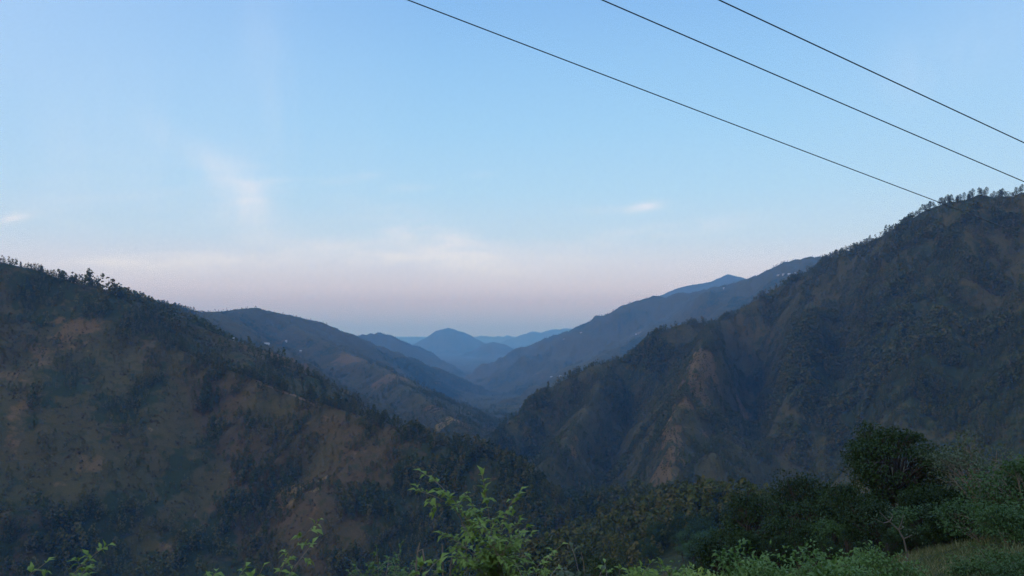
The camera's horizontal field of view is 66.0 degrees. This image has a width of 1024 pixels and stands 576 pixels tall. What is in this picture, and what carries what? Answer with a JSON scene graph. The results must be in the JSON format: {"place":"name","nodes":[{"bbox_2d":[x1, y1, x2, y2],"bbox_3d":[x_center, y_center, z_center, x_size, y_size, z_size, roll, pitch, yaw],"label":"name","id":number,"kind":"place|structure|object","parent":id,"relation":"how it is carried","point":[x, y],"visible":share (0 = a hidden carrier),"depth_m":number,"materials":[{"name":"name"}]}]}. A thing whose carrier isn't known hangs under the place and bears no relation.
{"place":"outdoors","nodes":[
{"label":"outdoors","id":0,"kind":"place"},
{"bbox_2d":[0,285,497,575],"bbox_3d":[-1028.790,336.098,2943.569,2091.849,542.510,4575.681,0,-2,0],"label":"hill","id":1,"kind":"structure","parent":0,"point":[16,418],"depth_m":840.89,"materials":[{"name":"green plant"}]},
{"bbox_2d":[0,192,1023,575],"bbox_3d":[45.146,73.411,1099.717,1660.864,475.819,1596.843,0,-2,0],"label":"dry scrub","id":2,"kind":"object","parent":1,"relation":"on","point":[426,406],"visible":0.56,"depth_m":925.53,"materials":[{"name":"brown plant"}]},
{"bbox_2d":[0,262,573,575],"bbox_3d":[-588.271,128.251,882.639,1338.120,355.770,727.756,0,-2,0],"label":"hill","id":3,"kind":"structure","parent":0,"point":[345,531],"depth_m":801.12,"materials":[{"name":"green plant"}]},
{"bbox_2d":[294,396,300,406],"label":"pine tree","id":4,"kind":"object","parent":3,"relation":"on","point":[297,400],"visible":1,"depth_m":883.62,"materials":[{"name":"green plant"}]},
{"bbox_2d":[344,411,350,427],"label":"pine tree","id":5,"kind":"object","parent":3,"relation":"on","point":[347,420],"visible":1,"depth_m":847.72,"materials":[{"name":"green plant"}]},
{"bbox_2d":[347,403,351,416],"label":"pine tree","id":6,"kind":"object","parent":3,"relation":"on","point":[349,408],"visible":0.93,"depth_m":858.12,"materials":[{"name":"green plant"}]},
{"bbox_2d":[371,404,375,415],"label":"pine tree","id":7,"kind":"object","parent":3,"relation":"on","point":[373,407],"visible":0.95,"depth_m":852.89,"materials":[{"name":"green plant"}]},
{"bbox_2d":[374,412,379,423],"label":"pine tree","id":8,"kind":"object","parent":3,"relation":"on","point":[377,414],"visible":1,"depth_m":835.44,"materials":[{"name":"green plant"}]},
{"bbox_2d":[384,409,388,423],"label":"pine tree","id":9,"kind":"object","parent":3,"relation":"on","point":[385,415],"visible":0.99,"depth_m":843.26,"materials":[{"name":"green plant"}]},
{"bbox_2d":[409,420,414,436],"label":"pine tree","id":10,"kind":"object","parent":3,"relation":"on","point":[412,424],"visible":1,"depth_m":817.28,"materials":[{"name":"green plant"}]},
{"bbox_2d":[456,525,463,541],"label":"pine tree","id":11,"kind":"object","parent":3,"relation":"on","point":[458,528],"visible":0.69,"depth_m":690.62,"materials":[{"name":"green plant"}]},
{"bbox_2d":[465,434,469,446],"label":"pine tree","id":12,"kind":"object","parent":3,"relation":"on","point":[467,439],"visible":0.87,"depth_m":779.23,"materials":[{"name":"green plant"}]},
{"bbox_2d":[491,505,498,517],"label":"pine tree","id":13,"kind":"object","parent":3,"relation":"on","point":[495,506],"visible":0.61,"depth_m":693.68,"materials":[{"name":"green plant"}]},
{"bbox_2d":[495,512,502,531],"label":"pine tree","id":14,"kind":"object","parent":3,"relation":"on","point":[497,514],"visible":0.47,"depth_m":683.09,"materials":[{"name":"green plant"}]},
{"bbox_2d":[498,504,505,521],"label":"pine tree","id":15,"kind":"object","parent":3,"relation":"on","point":[501,506],"visible":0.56,"depth_m":689.69,"materials":[{"name":"green plant"}]},
{"bbox_2d":[498,521,506,536],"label":"pine tree","id":16,"kind":"object","parent":3,"relation":"on","point":[504,532],"visible":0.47,"depth_m":671.98,"materials":[{"name":"green plant"}]},
{"bbox_2d":[506,492,513,508],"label":"pine tree","id":17,"kind":"object","parent":3,"relation":"on","point":[510,496],"visible":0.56,"depth_m":692.17,"materials":[{"name":"green plant"}]},
{"bbox_2d":[508,488,515,504],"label":"pine tree","id":18,"kind":"object","parent":3,"relation":"on","point":[512,490],"visible":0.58,"depth_m":695.01,"materials":[{"name":"green plant"}]},
{"bbox_2d":[513,516,518,533],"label":"pine tree","id":19,"kind":"object","parent":3,"relation":"on","point":[516,518],"visible":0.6,"depth_m":661.50,"materials":[{"name":"green plant"}]},
{"bbox_2d":[519,515,526,526],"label":"pine tree","id":20,"kind":"object","parent":3,"relation":"on","point":[523,520],"visible":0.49,"depth_m":655.45,"materials":[{"name":"green plant"}]},
{"bbox_2d":[259,384,319,407],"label":"path","id":21,"kind":"structure","parent":0,"point":[290,394],"depth_m":904.78,"materials":[{"name":"soil"}]},
{"bbox_2d":[131,336,614,575],"bbox_3d":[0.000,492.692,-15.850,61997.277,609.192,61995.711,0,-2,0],"label":"valley floor","id":22,"kind":"structure","parent":0,"point":[462,362],"depth_m":4558.95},
{"bbox_2d":[357,332,471,374],"bbox_3d":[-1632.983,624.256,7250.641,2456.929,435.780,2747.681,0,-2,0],"label":"hill","id":23,"kind":"structure","parent":0,"point":[392,343],"depth_m":7483.27,"materials":[{"name":"blue"}]},
{"bbox_2d":[413,328,485,352],"bbox_3d":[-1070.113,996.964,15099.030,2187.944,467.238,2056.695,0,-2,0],"label":"hill","id":24,"kind":"structure","parent":0,"point":[448,339],"depth_m":14600.79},
{"bbox_2d":[466,342,513,355],"bbox_3d":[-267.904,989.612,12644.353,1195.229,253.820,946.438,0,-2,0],"label":"hill","id":25,"kind":"structure","parent":0,"point":[494,347],"depth_m":12354.86,"materials":[{"name":"blue"}]},
{"bbox_2d":[0,0,1023,336],"label":"sky","id":26,"kind":"structure","parent":0,"point":[396,168],"materials":[{"name":"blue"}]},
{"bbox_2d":[497,328,571,342],"bbox_3d":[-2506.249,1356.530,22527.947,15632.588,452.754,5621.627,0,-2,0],"label":"hill","id":27,"kind":"structure","parent":0,"point":[537,336],"depth_m":20428.10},
{"bbox_2d":[466,256,820,406],"bbox_3d":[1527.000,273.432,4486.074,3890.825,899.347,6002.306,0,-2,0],"label":"hill","id":28,"kind":"structure","parent":0,"point":[573,349],"depth_m":5212.35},
{"bbox_2d":[0,191,1023,575],"bbox_3d":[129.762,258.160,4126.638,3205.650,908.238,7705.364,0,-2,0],"label":"pine forest","id":29,"kind":"object","parent":28,"relation":"on","point":[650,503],"visible":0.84,"depth_m":978.01,"materials":[{"name":"green plant"}]},
{"bbox_2d":[576,274,744,326],"bbox_3d":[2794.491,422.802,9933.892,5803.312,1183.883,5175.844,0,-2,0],"label":"hill","id":30,"kind":"structure","parent":0,"point":[728,279],"depth_m":9726.94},
{"bbox_2d":[408,0,1022,233],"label":"power line","id":31,"kind":"object","parent":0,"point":[692,108],"visible":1,"depth_m":10.93,"materials":[{"name":"black metal"}]},
{"bbox_2d":[550,513,942,575],"bbox_3d":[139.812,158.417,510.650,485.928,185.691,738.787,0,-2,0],"label":"hill","id":32,"kind":"structure","parent":0,"point":[669,554],"depth_m":310.52,"materials":[{"name":"green plant"}]},
{"bbox_2d":[623,533,637,543],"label":"broadleaf tree","id":33,"kind":"object","parent":32,"relation":"on","point":[630,538],"visible":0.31,"depth_m":368.45,"materials":[{"name":"green plant"}]},
{"bbox_2d":[639,542,661,564],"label":"broadleaf tree","id":34,"kind":"object","parent":32,"relation":"on","point":[649,553],"visible":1,"depth_m":310.21,"materials":[{"name":"green plant"}]},
{"bbox_2d":[642,526,668,550],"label":"broadleaf tree","id":35,"kind":"object","parent":32,"relation":"on","point":[653,532],"visible":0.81,"depth_m":350.60,"materials":[{"name":"green plant"}]},
{"bbox_2d":[682,540,698,566],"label":"broadleaf tree","id":36,"kind":"object","parent":32,"relation":"on","point":[687,545],"visible":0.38,"depth_m":287.15,"materials":[{"name":"green plant"}]},
{"bbox_2d":[690,526,718,542],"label":"broadleaf tree","id":37,"kind":"object","parent":32,"relation":"on","point":[697,535],"visible":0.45,"depth_m":308.62,"materials":[{"name":"green plant"}]},
{"bbox_2d":[710,510,719,525],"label":"broadleaf tree","id":38,"kind":"object","parent":32,"relation":"on","point":[715,515],"visible":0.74,"depth_m":349.73,"materials":[{"name":"green plant"}]},
{"bbox_2d":[491,192,1023,507],"bbox_3d":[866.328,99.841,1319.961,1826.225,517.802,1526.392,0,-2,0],"label":"mountain","id":39,"kind":"structure","parent":0,"point":[818,439],"depth_m":1203.31,"materials":[{"name":"green plant"}]},
{"bbox_2d":[602,0,1023,181],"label":"power line","id":40,"kind":"object","parent":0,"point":[802,86],"visible":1,"depth_m":9.68,"materials":[{"name":"black metal"}]},
{"bbox_2d":[719,0,1023,142],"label":"power line","id":41,"kind":"object","parent":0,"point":[865,68],"visible":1,"depth_m":8.98,"materials":[{"name":"black metal"}]},
{"bbox_2d":[782,532,1023,575],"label":"hillside","id":42,"kind":"structure","parent":0,"point":[942,573],"depth_m":24.70,"materials":[{"name":"green plant"}]},
{"bbox_2d":[27,557,53,575],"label":"leafy shoot","id":43,"kind":"object","parent":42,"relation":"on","point":[31,567],"visible":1,"depth_m":3.00,"materials":[{"name":"green plant"}]},
{"bbox_2d":[67,540,114,575],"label":"leafy shoot","id":44,"kind":"object","parent":42,"relation":"on","point":[86,552],"visible":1,"depth_m":2.90,"materials":[{"name":"green plant"}]},
{"bbox_2d":[203,562,250,575],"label":"leafy shoot","id":45,"kind":"object","parent":42,"relation":"on","point":[221,573],"visible":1,"depth_m":2.92,"materials":[{"name":"green plant"}]},
{"bbox_2d":[245,517,323,575],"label":"leafy shoot","id":46,"kind":"object","parent":42,"relation":"on","point":[302,544],"visible":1,"depth_m":3.13,"materials":[{"name":"green plant"}]},
{"bbox_2d":[346,541,419,575],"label":"feathery shrub","id":47,"kind":"object","parent":42,"relation":"on","point":[371,565],"visible":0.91,"depth_m":4.53,"materials":[{"name":"green plant"}]},
{"bbox_2d":[415,543,424,575],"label":"dry stalk","id":48,"kind":"object","parent":42,"relation":"on","point":[418,550],"visible":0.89,"depth_m":3.46,"materials":[{"name":"brown plant"}]},
{"bbox_2d":[409,553,448,575],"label":"leafy shoot","id":49,"kind":"object","parent":42,"relation":"on","point":[420,563],"visible":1,"depth_m":3.37,"materials":[{"name":"green plant"}]},
{"bbox_2d":[442,544,443,575],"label":"dry stalk","id":50,"kind":"object","parent":42,"relation":"on","point":[442,562],"visible":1,"depth_m":3.46,"materials":[{"name":"brown plant"}]},
{"bbox_2d":[409,466,538,575],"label":"sapling","id":51,"kind":"object","parent":42,"relation":"on","point":[491,559],"visible":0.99,"depth_m":3.53,"materials":[{"name":"green plant"}]},
{"bbox_2d":[510,542,568,575],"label":"leafy shoot","id":52,"kind":"object","parent":42,"relation":"on","point":[544,573],"visible":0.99,"depth_m":3.31,"materials":[{"name":"green plant"}]},
{"bbox_2d":[552,542,605,575],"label":"leafy shoot","id":53,"kind":"object","parent":42,"relation":"on","point":[562,573],"visible":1,"depth_m":3.26,"materials":[{"name":"green plant"}]},
{"bbox_2d":[582,553,624,575],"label":"shrub","id":54,"kind":"object","parent":42,"relation":"on","point":[594,568],"visible":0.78,"depth_m":16.75,"materials":[{"name":"green plant"}]},
{"bbox_2d":[596,557,693,575],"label":"leafy shoot","id":55,"kind":"object","parent":42,"relation":"on","point":[688,570],"visible":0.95,"depth_m":3.91,"materials":[{"name":"green plant"}]},
{"bbox_2d":[624,559,666,575],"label":"shrub","id":56,"kind":"object","parent":42,"relation":"on","point":[634,572],"visible":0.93,"depth_m":10.63,"materials":[{"name":"green plant"}]},
{"bbox_2d":[660,559,706,575],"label":"shrub","id":57,"kind":"object","parent":42,"relation":"on","point":[673,571],"visible":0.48,"depth_m":10.95,"materials":[{"name":"green plant"}]},
{"bbox_2d":[676,565,725,575],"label":"shrub","id":58,"kind":"object","parent":42,"relation":"on","point":[701,572],"visible":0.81,"depth_m":9.42,"materials":[{"name":"green plant"}]},
{"bbox_2d":[687,532,744,575],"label":"broadleaf tree","id":59,"kind":"object","parent":42,"relation":"on","point":[705,555],"visible":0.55,"depth_m":58.95,"materials":[{"name":"green plant"}]},
{"bbox_2d":[694,519,756,569],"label":"broadleaf tree","id":60,"kind":"object","parent":42,"relation":"on","point":[725,533],"visible":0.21,"depth_m":68.89,"materials":[{"name":"green plant"}]},
{"bbox_2d":[704,538,775,575],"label":"shrub","id":61,"kind":"object","parent":42,"relation":"on","point":[730,569],"visible":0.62,"depth_m":10.52,"materials":[{"name":"green plant"}]},
{"bbox_2d":[714,528,771,571],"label":"broadleaf tree","id":62,"kind":"object","parent":42,"relation":"on","point":[746,535],"visible":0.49,"depth_m":54.10,"materials":[{"name":"green plant"}]},
{"bbox_2d":[714,479,786,555],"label":"broadleaf tree","id":63,"kind":"object","parent":42,"relation":"on","point":[752,518],"visible":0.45,"depth_m":80.75,"materials":[{"name":"green plant"}]},
{"bbox_2d":[729,553,796,575],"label":"shrub","id":64,"kind":"object","parent":42,"relation":"on","point":[769,571],"visible":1,"depth_m":9.53,"materials":[{"name":"green plant"}]},
{"bbox_2d":[732,527,795,570],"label":"broadleaf tree","id":65,"kind":"object","parent":42,"relation":"on","point":[759,553],"visible":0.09,"depth_m":58.83,"materials":[{"name":"green plant"}]},
{"bbox_2d":[759,535,796,567],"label":"broadleaf tree","id":66,"kind":"object","parent":42,"relation":"on","point":[777,543],"visible":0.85,"depth_m":41.41,"materials":[{"name":"green plant"}]},
{"bbox_2d":[755,501,819,573],"bbox_3d":[20.273,19.572,57.442,5.550,8.169,4.936,-2,-3,44],"label":"broadleaf tree","id":67,"kind":"object","parent":42,"relation":"on","point":[787,525],"visible":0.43,"depth_m":57.34,"materials":[{"name":"green plant"}]},
{"bbox_2d":[753,468,841,564],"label":"broadleaf tree","id":68,"kind":"object","parent":42,"relation":"on","point":[790,490],"visible":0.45,"depth_m":74.11,"materials":[{"name":"green plant"}]},
{"bbox_2d":[783,523,825,566],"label":"broadleaf tree","id":69,"kind":"object","parent":42,"relation":"on","point":[802,533],"visible":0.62,"depth_m":45.36,"materials":[{"name":"green plant"}]},
{"bbox_2d":[759,538,867,575],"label":"shrub","id":70,"kind":"object","parent":42,"relation":"on","point":[803,570],"visible":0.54,"depth_m":11.77,"materials":[{"name":"green plant"}]},
{"bbox_2d":[794,487,845,564],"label":"broadleaf tree","id":71,"kind":"object","parent":42,"relation":"on","point":[822,510],"visible":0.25,"depth_m":65.07,"materials":[{"name":"green plant"}]},
{"bbox_2d":[812,538,841,560],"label":"broadleaf tree","id":72,"kind":"object","parent":42,"relation":"on","point":[829,545],"visible":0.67,"depth_m":37.43,"materials":[{"name":"green plant"}]},
{"bbox_2d":[806,556,858,575],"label":"shrub","id":73,"kind":"object","parent":42,"relation":"on","point":[834,566],"visible":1,"depth_m":7.93,"materials":[{"name":"green plant"}]},
{"bbox_2d":[803,514,863,560],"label":"broadleaf tree","id":74,"kind":"object","parent":42,"relation":"on","point":[829,525],"visible":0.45,"depth_m":45.34,"materials":[{"name":"green plant"}]},
{"bbox_2d":[800,548,890,575],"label":"shrub","id":75,"kind":"object","parent":42,"relation":"on","point":[852,572],"visible":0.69,"depth_m":10.96,"materials":[{"name":"green plant"}]},
{"bbox_2d":[837,523,866,556],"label":"broadleaf tree","id":76,"kind":"object","parent":42,"relation":"on","point":[845,534],"visible":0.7,"depth_m":41.47,"materials":[{"name":"green plant"}]},
{"bbox_2d":[816,480,889,559],"bbox_3d":[25.989,18.369,59.289,5.058,7.924,5.216,0,-2,0],"label":"broadleaf tree","id":77,"kind":"object","parent":42,"relation":"on","point":[843,489],"visible":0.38,"depth_m":59.18,"materials":[{"name":"green plant"}]},
{"bbox_2d":[829,491,887,543],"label":"broadleaf tree","id":78,"kind":"object","parent":42,"relation":"on","point":[854,503],"visible":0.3,"depth_m":46.85,"materials":[{"name":"green plant"}]},
{"bbox_2d":[852,535,875,559],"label":"broadleaf tree","id":79,"kind":"object","parent":42,"relation":"on","point":[857,544],"visible":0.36,"depth_m":33.67,"materials":[{"name":"green plant"}]},
{"bbox_2d":[853,496,895,559],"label":"broadleaf tree","id":80,"kind":"object","parent":42,"relation":"on","point":[859,504],"visible":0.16,"depth_m":43.55,"materials":[{"name":"green plant"}]},
{"bbox_2d":[837,498,919,558],"bbox_3d":[19.428,13.178,41.361,4.248,4.019,4.185,0,-2,0],"label":"broadleaf tree","id":81,"kind":"object","parent":42,"relation":"on","point":[874,510],"visible":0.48,"depth_m":41.59,"materials":[{"name":"green plant"}]},
{"bbox_2d":[837,540,929,575],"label":"shrub","id":82,"kind":"object","parent":42,"relation":"on","point":[879,564],"visible":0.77,"depth_m":14.61,"materials":[{"name":"green plant"}]},
{"bbox_2d":[874,508,908,554],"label":"broadleaf tree","id":83,"kind":"object","parent":42,"relation":"on","point":[884,529],"visible":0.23,"depth_m":39.62,"materials":[{"name":"green plant"}]},
{"bbox_2d":[879,530,905,557],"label":"broadleaf tree","id":84,"kind":"object","parent":42,"relation":"on","point":[891,544],"visible":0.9,"depth_m":35.49,"materials":[{"name":"green plant"}]},
{"bbox_2d":[866,505,922,560],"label":"bare sapling","id":85,"kind":"object","parent":42,"relation":"on","point":[899,528],"visible":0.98,"depth_m":26.69,"materials":[{"name":"grey plant"}]},
{"bbox_2d":[838,420,981,508],"bbox_3d":[23.825,12.750,49.344,10.817,8.583,8.253,1,-2,-32],"label":"broadleaf tree","id":86,"kind":"object","parent":42,"relation":"on","point":[872,465],"visible":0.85,"depth_m":48.51,"materials":[{"name":"green plant"}]},
{"bbox_2d":[896,493,928,531],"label":"broadleaf tree","id":87,"kind":"object","parent":42,"relation":"on","point":[910,501],"visible":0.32,"depth_m":42.57,"materials":[{"name":"green plant"}]},
{"bbox_2d":[898,527,927,552],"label":"broadleaf tree","id":88,"kind":"object","parent":42,"relation":"on","point":[911,545],"visible":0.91,"depth_m":35.42,"materials":[{"name":"green plant"}]},
{"bbox_2d":[887,504,954,551],"bbox_3d":[19.251,11.808,37.652,3.185,2.955,3.259,0,-2,0],"label":"broadleaf tree","id":89,"kind":"object","parent":42,"relation":"on","point":[912,515],"visible":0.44,"depth_m":37.36,"materials":[{"name":"green plant"}]},
{"bbox_2d":[903,483,944,546],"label":"broadleaf tree","id":90,"kind":"object","parent":42,"relation":"on","point":[925,495],"visible":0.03,"depth_m":44.45,"materials":[{"name":"green plant"}]},
{"bbox_2d":[891,483,967,545],"bbox_3d":[23.138,13.113,43.395,4.281,4.577,4.890,-1,-2,29],"label":"broadleaf tree","id":91,"kind":"object","parent":42,"relation":"on","point":[924,491],"visible":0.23,"depth_m":43.51,"materials":[{"name":"green plant"}]},
{"bbox_2d":[921,526,947,546],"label":"broadleaf tree","id":92,"kind":"object","parent":42,"relation":"on","point":[929,538],"visible":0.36,"depth_m":35.57,"materials":[{"name":"green plant"}]},
{"bbox_2d":[921,504,960,544],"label":"broadleaf tree","id":93,"kind":"object","parent":42,"relation":"on","point":[946,542],"visible":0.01,"depth_m":41.33,"materials":[{"name":"green plant"}]},
{"bbox_2d":[914,498,978,543],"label":"broadleaf tree","id":94,"kind":"object","parent":42,"relation":"on","point":[926,515],"visible":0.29,"depth_m":33.47,"materials":[{"name":"green plant"}]},
{"bbox_2d":[927,483,972,545],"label":"broadleaf tree","id":95,"kind":"object","parent":42,"relation":"on","point":[953,540],"visible":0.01,"depth_m":47.26,"materials":[{"name":"green plant"}]},
{"bbox_2d":[920,474,985,547],"bbox_3d":[30.125,17.057,51.527,8.145,9.477,7.588,-2,-3,44],"label":"broadleaf tree","id":96,"kind":"object","parent":42,"relation":"on","point":[961,496],"depth_m":52.17,"materials":[{"name":"green plant"}]},
{"bbox_2d":[912,429,1021,542],"bbox_3d":[24.768,11.857,41.596,6.062,8.684,7.191,-2,-3,36],"label":"broadleaf tree","id":97,"kind":"object","parent":42,"relation":"on","point":[970,463],"visible":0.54,"depth_m":41.82,"materials":[{"name":"green plant"}]},
{"bbox_2d":[928,495,1023,542],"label":"shrub","id":98,"kind":"object","parent":42,"relation":"on","point":[949,515],"visible":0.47,"depth_m":26.72,"materials":[{"name":"green plant"}]},
{"bbox_2d":[944,552,1018,575],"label":"weed patch","id":99,"kind":"object","parent":42,"relation":"on","point":[982,565],"visible":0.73,"depth_m":14.81,"materials":[{"name":"green plant"}]},
{"bbox_2d":[952,452,1023,511],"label":"broadleaf tree","id":100,"kind":"object","parent":42,"relation":"on","point":[1011,491],"visible":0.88,"depth_m":29.88,"materials":[{"name":"green plant"}]},
{"bbox_2d":[955,470,1022,541],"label":"broadleaf tree","id":101,"kind":"object","parent":42,"relation":"on","point":[977,511],"visible":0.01,"depth_m":46.41,"materials":[{"name":"green plant"}]},
{"bbox_2d":[959,499,1023,544],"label":"shrub","id":102,"kind":"object","parent":42,"relation":"on","point":[1002,518],"visible":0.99,"depth_m":23.78,"materials":[{"name":"green plant"}]},
{"bbox_2d":[961,540,1023,568],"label":"weed patch","id":103,"kind":"object","parent":42,"relation":"on","point":[991,554],"visible":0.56,"depth_m":16.79,"materials":[{"name":"green plant"}]},
{"bbox_2d":[981,555,1023,575],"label":"weed patch","id":104,"kind":"object","parent":42,"relation":"on","point":[1003,570],"visible":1,"depth_m":13.93,"materials":[{"name":"green plant"}]}
]}

